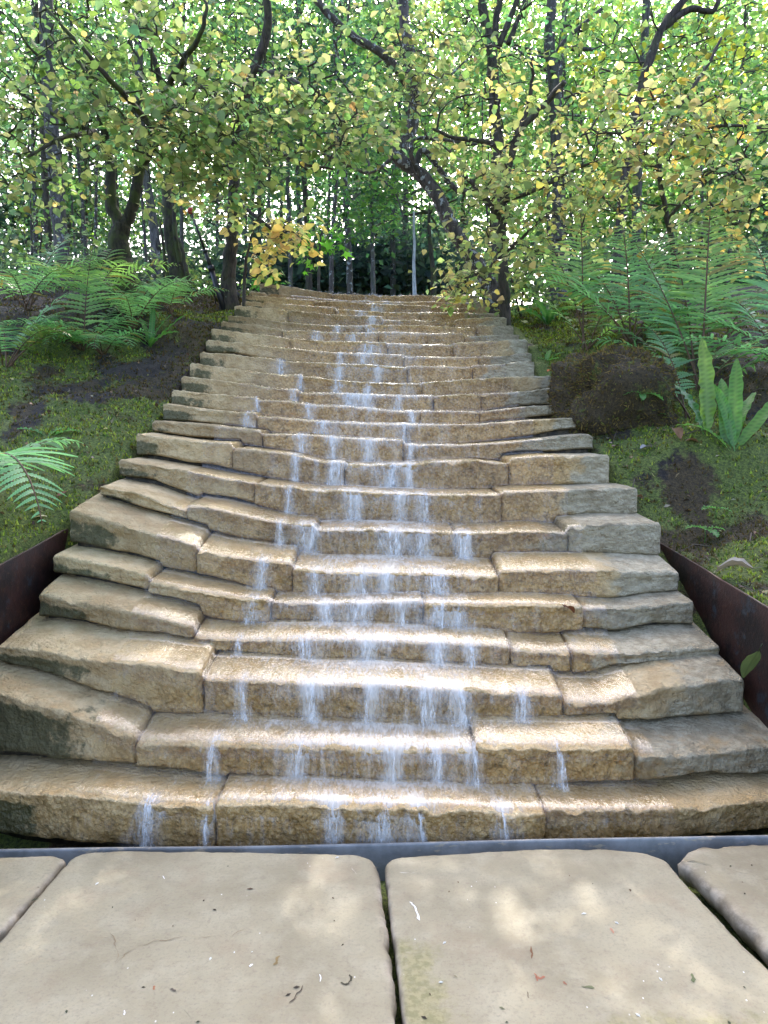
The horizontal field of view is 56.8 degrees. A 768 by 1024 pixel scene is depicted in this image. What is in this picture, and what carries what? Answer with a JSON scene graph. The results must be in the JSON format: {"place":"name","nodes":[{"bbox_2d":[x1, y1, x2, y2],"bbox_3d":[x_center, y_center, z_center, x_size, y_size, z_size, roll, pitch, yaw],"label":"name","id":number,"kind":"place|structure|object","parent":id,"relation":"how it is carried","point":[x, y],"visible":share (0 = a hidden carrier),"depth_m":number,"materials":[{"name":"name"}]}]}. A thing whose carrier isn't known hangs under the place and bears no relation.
{"place":"outdoors","nodes":[
{"label":"outdoors","id":0,"kind":"place"},
{"bbox_2d":[0,271,767,1023],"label":"ground","id":1,"kind":"structure","parent":0,"point":[700,487],"depth_m":4.68,"materials":[{"name":"soil"}]},
{"bbox_2d":[0,856,65,941],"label":"paving slab","id":2,"kind":"structure","parent":1,"relation":"on","point":[25,882],"depth_m":2.20,"materials":[{"name":"stone"}]},
{"bbox_2d":[0,247,66,292],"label":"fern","id":3,"kind":"object","parent":1,"relation":"on","point":[21,260],"visible":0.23,"depth_m":8.35,"materials":[{"name":"green plant"}]},
{"bbox_2d":[0,529,68,644],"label":"steel plate","id":4,"kind":"object","parent":1,"relation":"on","point":[28,576],"visible":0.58,"depth_m":3.42,"materials":[{"name":"metal"}]},
{"bbox_2d":[0,437,90,523],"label":"fern","id":5,"kind":"object","parent":1,"relation":"on","point":[8,458],"visible":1,"depth_m":2.99,"materials":[{"name":"green plant"}]},
{"bbox_2d":[0,0,95,255],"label":"tree","id":6,"kind":"object","parent":1,"relation":"on","point":[29,87],"visible":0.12,"depth_m":17.50,"materials":[{"name":"green plant"}]},
{"bbox_2d":[0,289,102,366],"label":"fern","id":7,"kind":"object","parent":1,"relation":"on","point":[20,343],"visible":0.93,"depth_m":5.99,"materials":[{"name":"green plant"}]},
{"bbox_2d":[0,229,103,310],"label":"fern","id":8,"kind":"object","parent":1,"relation":"on","point":[37,280],"visible":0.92,"depth_m":6.92,"materials":[{"name":"green plant"}]},
{"bbox_2d":[0,202,103,275],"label":"shrub","id":9,"kind":"object","parent":1,"relation":"on","point":[79,221],"visible":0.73,"depth_m":9.29,"materials":[{"name":"green plant"}]},
{"bbox_2d":[0,0,108,267],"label":"tree","id":10,"kind":"object","parent":1,"relation":"on","point":[35,235],"visible":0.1,"depth_m":20.68,"materials":[{"name":"green plant"}]},
{"bbox_2d":[0,0,126,272],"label":"tree","id":11,"kind":"object","parent":1,"relation":"on","point":[47,228],"visible":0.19,"depth_m":16.61,"materials":[{"name":"green plant"}]},
{"bbox_2d":[0,0,132,257],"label":"tree","id":12,"kind":"object","parent":1,"relation":"on","point":[71,196],"visible":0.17,"depth_m":20.33,"materials":[{"name":"green plant"}]},
{"bbox_2d":[0,1,141,251],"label":"tree","id":13,"kind":"object","parent":1,"relation":"on","point":[28,227],"visible":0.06,"depth_m":22.81,"materials":[{"name":"green plant"}]},
{"bbox_2d":[0,0,149,265],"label":"tree","id":14,"kind":"object","parent":1,"relation":"on","point":[71,18],"visible":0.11,"depth_m":17.22,"materials":[{"name":"green plant"}]},
{"bbox_2d":[0,0,153,274],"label":"tree","id":15,"kind":"object","parent":1,"relation":"on","point":[58,198],"visible":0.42,"depth_m":11.60,"materials":[{"name":"green plant"}]},
{"bbox_2d":[0,9,157,266],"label":"tree","id":16,"kind":"object","parent":1,"relation":"on","point":[84,193],"visible":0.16,"depth_m":21.80,"materials":[{"name":"green plant"}]},
{"bbox_2d":[16,0,142,245],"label":"tree","id":17,"kind":"object","parent":1,"relation":"on","point":[106,223],"visible":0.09,"depth_m":22.40,"materials":[{"name":"green plant"}]},
{"bbox_2d":[24,6,139,252],"bbox_3d":[-9.912,-10.527,23.158,3.699,12.901,3.325,3,5,39],"label":"tree","id":18,"kind":"object","parent":1,"relation":"on","point":[86,202],"visible":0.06,"depth_m":22.95,"materials":[{"name":"green plant"}]},
{"bbox_2d":[1,254,168,350],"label":"fern","id":19,"kind":"object","parent":1,"relation":"on","point":[91,299],"visible":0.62,"depth_m":6.55,"materials":[{"name":"green plant"}]},
{"bbox_2d":[0,0,170,268],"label":"tree","id":20,"kind":"object","parent":1,"relation":"on","point":[95,210],"visible":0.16,"depth_m":18.80,"materials":[{"name":"green plant"}]},
{"bbox_2d":[21,318,157,354],"bbox_3d":[-2.570,-1.546,6.204,1.150,0.371,0.761,0,4,0],"label":"fern","id":21,"kind":"object","parent":1,"relation":"on","point":[110,343],"visible":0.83,"depth_m":6.19,"materials":[{"name":"green plant"}]},
{"bbox_2d":[15,6,163,259],"bbox_3d":[-9.830,-10.369,24.168,5.079,12.385,4.785,-2,4,-33],"label":"tree","id":22,"kind":"object","parent":1,"relation":"on","point":[92,231],"visible":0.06,"depth_m":24.07,"materials":[{"name":"green plant"}]},
{"bbox_2d":[15,248,180,305],"bbox_3d":[-2.786,-2.412,7.005,1.243,0.808,1.455,-4,5,-44],"label":"fern","id":23,"kind":"object","parent":1,"relation":"on","point":[106,274],"visible":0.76,"depth_m":6.98,"materials":[{"name":"green plant"}]},
{"bbox_2d":[20,0,186,226],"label":"tree","id":24,"kind":"object","parent":1,"relation":"on","point":[116,93],"visible":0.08,"depth_m":20.83,"materials":[{"name":"green plant"}]},
{"bbox_2d":[3,0,233,280],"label":"tree","id":25,"kind":"object","parent":1,"relation":"on","point":[110,19],"visible":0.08,"depth_m":14.74,"materials":[{"name":"green plant"}]},
{"bbox_2d":[44,273,211,328],"bbox_3d":[-2.319,-2.037,6.710,1.491,0.638,1.065,2,4,27],"label":"fern","id":26,"kind":"object","parent":1,"relation":"on","point":[124,299],"visible":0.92,"depth_m":6.59,"materials":[{"name":"green plant"}]},
{"bbox_2d":[118,308,189,346],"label":"strap fern","id":27,"kind":"object","parent":1,"relation":"on","point":[150,338],"visible":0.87,"depth_m":6.54,"materials":[{"name":"green plant"}]},
{"bbox_2d":[0,0,313,297],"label":"tree","id":28,"kind":"object","parent":1,"relation":"on","point":[160,111],"visible":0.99,"depth_m":6.19,"materials":[{"name":"green plant"}]},
{"bbox_2d":[107,277,227,314],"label":"fern","id":29,"kind":"object","parent":1,"relation":"on","point":[173,296],"visible":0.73,"depth_m":7.16,"materials":[{"name":"green plant"}]},
{"bbox_2d":[60,0,282,248],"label":"tree","id":30,"kind":"object","parent":1,"relation":"on","point":[230,8],"visible":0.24,"depth_m":14.23,"materials":[{"name":"green plant"}]},
{"bbox_2d":[131,239,212,291],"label":"shrub","id":31,"kind":"object","parent":1,"relation":"on","point":[192,270],"visible":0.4,"depth_m":9.14,"materials":[{"name":"green plant"}]},
{"bbox_2d":[159,112,192,295],"bbox_3d":[-2.518,-3.717,8.583,0.391,2.480,0.379,-1,4,-17],"label":"tree","id":32,"kind":"object","parent":1,"relation":"on","point":[174,247],"visible":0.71,"depth_m":8.52,"materials":[{"name":"brown plant"}]},
{"bbox_2d":[0,851,396,1023],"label":"paving slab","id":33,"kind":"structure","parent":1,"relation":"on","point":[77,946],"depth_m":1.91,"materials":[{"name":"stone"}]},
{"bbox_2d":[148,0,262,243],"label":"tree","id":34,"kind":"object","parent":1,"relation":"on","point":[170,19],"visible":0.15,"depth_m":15.41,"materials":[{"name":"green plant"}]},
{"bbox_2d":[187,207,225,309],"bbox_3d":[-2.022,-2.885,8.193,0.444,1.189,0.196,0,4,0],"label":"trunk","id":35,"kind":"object","parent":1,"relation":"on","point":[211,268],"visible":0.84,"depth_m":8.12,"materials":[{"name":"plant"}]},
{"bbox_2d":[126,0,300,284],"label":"tree","id":36,"kind":"object","parent":1,"relation":"on","point":[154,236],"visible":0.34,"depth_m":12.65,"materials":[{"name":"green plant"}]},
{"bbox_2d":[158,1,285,285],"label":"tree","id":37,"kind":"object","parent":1,"relation":"on","point":[216,230],"visible":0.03,"depth_m":22.86,"materials":[{"name":"green plant"}]},
{"bbox_2d":[167,0,308,185],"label":"tree","id":38,"kind":"object","parent":1,"relation":"on","point":[238,39],"visible":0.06,"depth_m":19.99,"materials":[{"name":"green plant"}]},
{"bbox_2d":[176,0,333,249],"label":"tree","id":39,"kind":"object","parent":1,"relation":"on","point":[207,215],"visible":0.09,"depth_m":19.30,"materials":[{"name":"green plant"}]},
{"bbox_2d":[187,0,329,254],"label":"tree","id":40,"kind":"object","parent":1,"relation":"on","point":[258,186],"visible":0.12,"depth_m":18.82,"materials":[{"name":"green plant"}]},
{"bbox_2d":[161,0,358,281],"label":"tree","id":41,"kind":"object","parent":1,"relation":"on","point":[289,9],"visible":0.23,"depth_m":14.13,"materials":[{"name":"green plant"}]},
{"bbox_2d":[236,245,290,291],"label":"shrub","id":42,"kind":"object","parent":1,"relation":"on","point":[262,281],"visible":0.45,"depth_m":9.88,"materials":[{"name":"green plant"}]},
{"bbox_2d":[216,202,328,305],"bbox_3d":[-1.254,-2.602,7.798,1.374,1.778,1.333,0,4,0],"label":"tree","id":43,"kind":"object","parent":1,"relation":"on","point":[278,226],"visible":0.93,"depth_m":7.83,"materials":[{"name":"yellow plant"}]},
{"bbox_2d":[224,0,326,284],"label":"tree","id":44,"kind":"object","parent":1,"relation":"on","point":[280,205],"visible":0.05,"depth_m":25.61,"materials":[{"name":"green plant"}]},
{"bbox_2d":[165,0,412,309],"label":"tree","id":45,"kind":"object","parent":1,"relation":"on","point":[230,250],"visible":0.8,"depth_m":6.62,"materials":[{"name":"green plant"}]},
{"bbox_2d":[213,0,365,281],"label":"tree","id":46,"kind":"object","parent":1,"relation":"on","point":[296,190],"visible":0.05,"depth_m":21.16,"materials":[{"name":"green plant"}]},
{"bbox_2d":[214,3,376,286],"bbox_3d":[-1.786,-6.906,14.681,3.500,7.220,3.518,0,4,0],"label":"tree","id":47,"kind":"object","parent":1,"relation":"on","point":[290,257],"visible":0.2,"depth_m":14.60,"materials":[{"name":"green plant"}]},
{"bbox_2d":[235,0,373,290],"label":"tree","id":48,"kind":"object","parent":1,"relation":"on","point":[309,285],"visible":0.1,"depth_m":15.51,"materials":[{"name":"green plant"}]},
{"bbox_2d":[294,218,353,291],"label":"sapling","id":49,"kind":"object","parent":1,"relation":"on","point":[326,243],"visible":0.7,"depth_m":10.27,"materials":[{"name":"green plant"}]},
{"bbox_2d":[248,0,410,293],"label":"tree","id":50,"kind":"object","parent":1,"relation":"on","point":[331,257],"visible":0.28,"depth_m":13.46,"materials":[{"name":"green plant"}]},
{"bbox_2d":[256,0,402,245],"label":"tree","id":51,"kind":"object","parent":1,"relation":"on","point":[329,197],"visible":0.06,"depth_m":19.91,"materials":[{"name":"green plant"}]},
{"bbox_2d":[253,0,419,294],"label":"tree","id":52,"kind":"object","parent":1,"relation":"on","point":[349,275],"visible":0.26,"depth_m":14.16,"materials":[{"name":"green plant"}]},
{"bbox_2d":[271,0,474,295],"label":"tree","id":53,"kind":"object","parent":1,"relation":"on","point":[354,215],"visible":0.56,"depth_m":11.80,"materials":[{"name":"green plant"}]},
{"bbox_2d":[318,0,438,244],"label":"tree","id":54,"kind":"object","parent":1,"relation":"on","point":[358,22],"visible":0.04,"depth_m":25.86,"materials":[{"name":"green plant"}]},
{"bbox_2d":[0,284,767,846],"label":"stone cascade","id":55,"kind":"object","parent":1,"relation":"on","point":[146,666],"visible":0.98,"depth_m":3.30,"materials":[{"name":"stone"}]},
{"bbox_2d":[141,292,565,846],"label":"water","id":56,"kind":"structure","parent":55,"relation":"on","point":[367,643],"depth_m":3.15,"materials":[{"name":"white liquid"}]},
{"bbox_2d":[0,0,767,301],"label":"wood","id":57,"kind":"object","parent":1,"relation":"on","point":[647,184],"visible":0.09,"depth_m":25.85,"materials":[{"name":"green plant"}]},
{"bbox_2d":[0,277,767,605],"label":"moss","id":58,"kind":"object","parent":1,"relation":"on","point":[558,335],"visible":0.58,"depth_m":5.31,"materials":[{"name":"plant"}]},
{"bbox_2d":[0,194,767,305],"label":"undergrowth","id":59,"kind":"object","parent":1,"relation":"on","point":[361,265],"visible":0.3,"depth_m":17.19,"materials":[{"name":"plant"}]},
{"bbox_2d":[0,835,767,880],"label":"steel edging","id":60,"kind":"object","parent":1,"relation":"on","point":[672,852],"visible":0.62,"depth_m":2.47,"materials":[{"name":"metal"}]},
{"bbox_2d":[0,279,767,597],"bbox_3d":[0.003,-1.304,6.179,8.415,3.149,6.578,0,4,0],"label":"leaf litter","id":61,"kind":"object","parent":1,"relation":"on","point":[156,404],"visible":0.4,"depth_m":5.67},
{"bbox_2d":[341,0,456,241],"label":"tree","id":62,"kind":"object","parent":1,"relation":"on","point":[399,104],"visible":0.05,"depth_m":23.28,"materials":[{"name":"green plant"}]},
{"bbox_2d":[329,0,469,295],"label":"tree","id":63,"kind":"object","parent":1,"relation":"on","point":[393,265],"visible":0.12,"depth_m":16.59,"materials":[{"name":"green plant"}]},
{"bbox_2d":[312,0,500,312],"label":"tree","id":64,"kind":"object","parent":1,"relation":"on","point":[414,85],"visible":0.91,"depth_m":7.95,"materials":[{"name":"green plant"}]},
{"bbox_2d":[339,0,473,294],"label":"tree","id":65,"kind":"object","parent":1,"relation":"on","point":[405,190],"visible":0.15,"depth_m":18.31,"materials":[{"name":"green plant"}]},
{"bbox_2d":[412,212,416,294],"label":"tree","id":66,"kind":"object","parent":1,"relation":"on","point":[413,271],"visible":0.63,"depth_m":12.73,"materials":[{"name":"grey plant"}]},
{"bbox_2d":[343,146,524,295],"bbox_3d":[0.886,-4.810,13.246,3.221,3.430,3.266,0,4,0],"label":"tree","id":67,"kind":"object","parent":1,"relation":"on","point":[429,212],"visible":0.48,"depth_m":13.12,"materials":[{"name":"green plant"}]},
{"bbox_2d":[342,0,565,277],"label":"tree","id":68,"kind":"object","parent":1,"relation":"on","point":[486,23],"visible":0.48,"depth_m":11.49,"materials":[{"name":"green plant"}]},
{"bbox_2d":[426,247,482,297],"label":"shrub","id":69,"kind":"object","parent":1,"relation":"on","point":[451,287],"visible":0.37,"depth_m":9.41,"materials":[{"name":"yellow plant"}]},
{"bbox_2d":[425,6,515,243],"bbox_3d":[2.965,-12.711,25.192,3.390,17.670,3.472,0,4,0],"label":"tree","id":70,"kind":"object","parent":1,"relation":"on","point":[457,154],"visible":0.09,"depth_m":25.04,"materials":[{"name":"green plant"}]},
{"bbox_2d":[382,0,580,266],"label":"tree","id":71,"kind":"object","parent":1,"relation":"on","point":[522,37],"visible":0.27,"depth_m":15.81,"materials":[{"name":"green plant"}]},
{"bbox_2d":[417,0,551,265],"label":"tree","id":72,"kind":"object","parent":1,"relation":"on","point":[476,77],"visible":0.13,"depth_m":21.50,"materials":[{"name":"green plant"}]},
{"bbox_2d":[406,0,597,216],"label":"tree","id":73,"kind":"object","parent":1,"relation":"on","point":[542,60],"visible":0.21,"depth_m":16.22,"materials":[{"name":"green plant"}]},
{"bbox_2d":[465,238,563,318],"bbox_3d":[1.662,-2.757,8.639,1.205,1.097,1.159,-3,5,-39],"label":"shrub","id":74,"kind":"object","parent":1,"relation":"on","point":[527,285],"visible":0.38,"depth_m":8.63,"materials":[{"name":"green plant"}]},
{"bbox_2d":[408,36,657,325],"bbox_3d":[1.488,-3.261,7.462,2.478,3.120,2.496,0,4,0],"label":"tree","id":75,"kind":"object","parent":1,"relation":"on","point":[501,215],"visible":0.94,"depth_m":7.36,"materials":[{"name":"green plant"}]},
{"bbox_2d":[514,298,571,324],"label":"strap fern","id":76,"kind":"object","parent":1,"relation":"on","point":[547,316],"visible":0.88,"depth_m":8.09,"materials":[{"name":"green plant"}]},
{"bbox_2d":[470,1,623,288],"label":"tree","id":77,"kind":"object","parent":1,"relation":"on","point":[547,162],"visible":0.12,"depth_m":21.74,"materials":[{"name":"green plant"}]},
{"bbox_2d":[441,0,667,300],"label":"tree","id":78,"kind":"object","parent":1,"relation":"on","point":[564,19],"visible":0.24,"depth_m":16.18,"materials":[{"name":"green plant"}]},
{"bbox_2d":[468,0,645,236],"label":"tree","id":79,"kind":"object","parent":1,"relation":"on","point":[541,88],"visible":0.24,"depth_m":18.01,"materials":[{"name":"green plant"}]},
{"bbox_2d":[484,1,631,302],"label":"tree","id":80,"kind":"object","parent":1,"relation":"on","point":[606,220],"visible":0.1,"depth_m":24.44,"materials":[{"name":"green plant"}]},
{"bbox_2d":[485,0,635,265],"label":"tree","id":81,"kind":"object","parent":1,"relation":"on","point":[565,75],"visible":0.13,"depth_m":20.22,"materials":[{"name":"green plant"}]},
{"bbox_2d":[385,849,767,1023],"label":"paving slab","id":82,"kind":"structure","parent":1,"relation":"on","point":[523,937],"depth_m":1.91,"materials":[{"name":"stone"}]},
{"bbox_2d":[449,0,719,301],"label":"tree","id":83,"kind":"object","parent":1,"relation":"on","point":[549,40],"visible":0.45,"depth_m":12.49,"materials":[{"name":"green plant"}]},
{"bbox_2d":[536,0,640,293],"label":"tree","id":84,"kind":"object","parent":1,"relation":"on","point":[566,60],"visible":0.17,"depth_m":19.88,"materials":[{"name":"green plant"}]},
{"bbox_2d":[512,208,667,350],"bbox_3d":[2.041,-2.226,6.772,1.587,1.432,1.044,0,4,0],"label":"fern","id":85,"kind":"object","parent":1,"relation":"on","point":[582,271],"visible":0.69,"depth_m":6.82,"materials":[{"name":"green plant"}]},
{"bbox_2d":[544,343,681,435],"bbox_3d":[1.772,-0.908,5.389,1.066,0.797,0.905,0,4,0],"label":"mossy boulder","id":86,"kind":"object","parent":1,"relation":"on","point":[586,392],"visible":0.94,"depth_m":5.10,"materials":[{"name":"stone"}]},
{"bbox_2d":[524,222,744,342],"bbox_3d":[2.228,-2.181,6.460,1.885,1.308,1.334,1,4,10],"label":"fern","id":87,"kind":"object","parent":1,"relation":"on","point":[595,297],"visible":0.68,"depth_m":6.61,"materials":[{"name":"green plant"}]},
{"bbox_2d":[580,292,693,357],"bbox_3d":[2.271,-1.609,6.136,1.158,0.808,0.795,-1,4,-12],"label":"fern","id":88,"kind":"object","parent":1,"relation":"on","point":[635,337],"visible":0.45,"depth_m":6.17,"materials":[{"name":"green plant"}]},
{"bbox_2d":[536,0,767,290],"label":"tree","id":89,"kind":"object","parent":1,"relation":"on","point":[647,15],"visible":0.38,"depth_m":14.49,"materials":[{"name":"green plant"}]},
{"bbox_2d":[541,37,767,323],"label":"tree","id":90,"kind":"object","parent":1,"relation":"on","point":[666,143],"visible":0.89,"depth_m":6.33,"materials":[{"name":"green plant"}]},
{"bbox_2d":[548,193,761,303],"bbox_3d":[3.313,-3.128,8.811,2.616,1.583,1.224,0,4,0],"label":"shrub","id":91,"kind":"object","parent":1,"relation":"on","point":[647,237],"visible":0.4,"depth_m":8.76,"materials":[{"name":"green plant"}]},
{"bbox_2d":[544,0,767,288],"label":"tree","id":92,"kind":"object","parent":1,"relation":"on","point":[674,14],"visible":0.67,"depth_m":10.94,"materials":[{"name":"green plant"}]},
{"bbox_2d":[646,327,695,419],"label":"fern","id":93,"kind":"object","parent":1,"relation":"on","point":[678,361],"visible":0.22,"depth_m":5.48,"materials":[{"name":"green plant"}]},
{"bbox_2d":[674,338,716,433],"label":"strap fern","id":94,"kind":"object","parent":1,"relation":"on","point":[708,404],"visible":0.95,"depth_m":4.66,"materials":[{"name":"green plant"}]},
{"bbox_2d":[627,202,767,394],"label":"fern","id":95,"kind":"object","parent":1,"relation":"on","point":[673,293],"visible":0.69,"depth_m":5.91,"materials":[{"name":"green plant"}]},
{"bbox_2d":[629,0,767,280],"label":"tree","id":96,"kind":"object","parent":1,"relation":"on","point":[707,85],"visible":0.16,"depth_m":18.00,"materials":[{"name":"green plant"}]},
{"bbox_2d":[635,0,766,256],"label":"tree","id":97,"kind":"object","parent":1,"relation":"on","point":[683,63],"visible":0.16,"depth_m":19.69,"materials":[{"name":"green plant"}]},
{"bbox_2d":[642,0,767,256],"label":"tree","id":98,"kind":"object","parent":1,"relation":"on","point":[711,155],"visible":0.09,"depth_m":23.27,"materials":[{"name":"green plant"}]},
{"bbox_2d":[653,237,767,361],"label":"fern","id":99,"kind":"object","parent":1,"relation":"on","point":[762,285],"visible":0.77,"depth_m":5.77,"materials":[{"name":"green plant"}]},
{"bbox_2d":[660,542,767,727],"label":"steel plate","id":100,"kind":"object","parent":1,"relation":"on","point":[734,620],"visible":0.36,"depth_m":3.31,"materials":[{"name":"metal"}]},
{"bbox_2d":[740,644,761,677],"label":"fallen leaf","id":101,"kind":"object","parent":100,"relation":"attached to","point":[749,663],"visible":1,"depth_m":2.87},
{"bbox_2d":[664,0,767,283],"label":"tree","id":102,"kind":"object","parent":1,"relation":"on","point":[749,148],"visible":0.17,"depth_m":19.36,"materials":[{"name":"green plant"}]},
{"bbox_2d":[675,359,767,450],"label":"strap fern","id":103,"kind":"object","parent":1,"relation":"on","point":[733,407],"visible":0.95,"depth_m":4.63,"materials":[{"name":"green plant"}]},
{"bbox_2d":[678,845,767,965],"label":"paving slab","id":104,"kind":"structure","parent":1,"relation":"on","point":[717,881],"depth_m":2.20,"materials":[{"name":"stone"}]},
{"bbox_2d":[684,0,767,283],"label":"tree","id":105,"kind":"object","parent":1,"relation":"on","point":[749,27],"visible":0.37,"depth_m":17.13,"materials":[{"name":"green plant"}]},
{"bbox_2d":[714,557,761,572],"bbox_3d":[1.739,0.268,3.503,0.187,0.081,0.140,0,4,0],"label":"stone","id":106,"kind":"object","parent":1,"relation":"on","point":[734,561],"visible":1,"depth_m":3.48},
{"bbox_2d":[0,0,767,305],"label":"sky","id":107,"kind":"structure","parent":0,"point":[14,1],"materials":[{"name":"white"}]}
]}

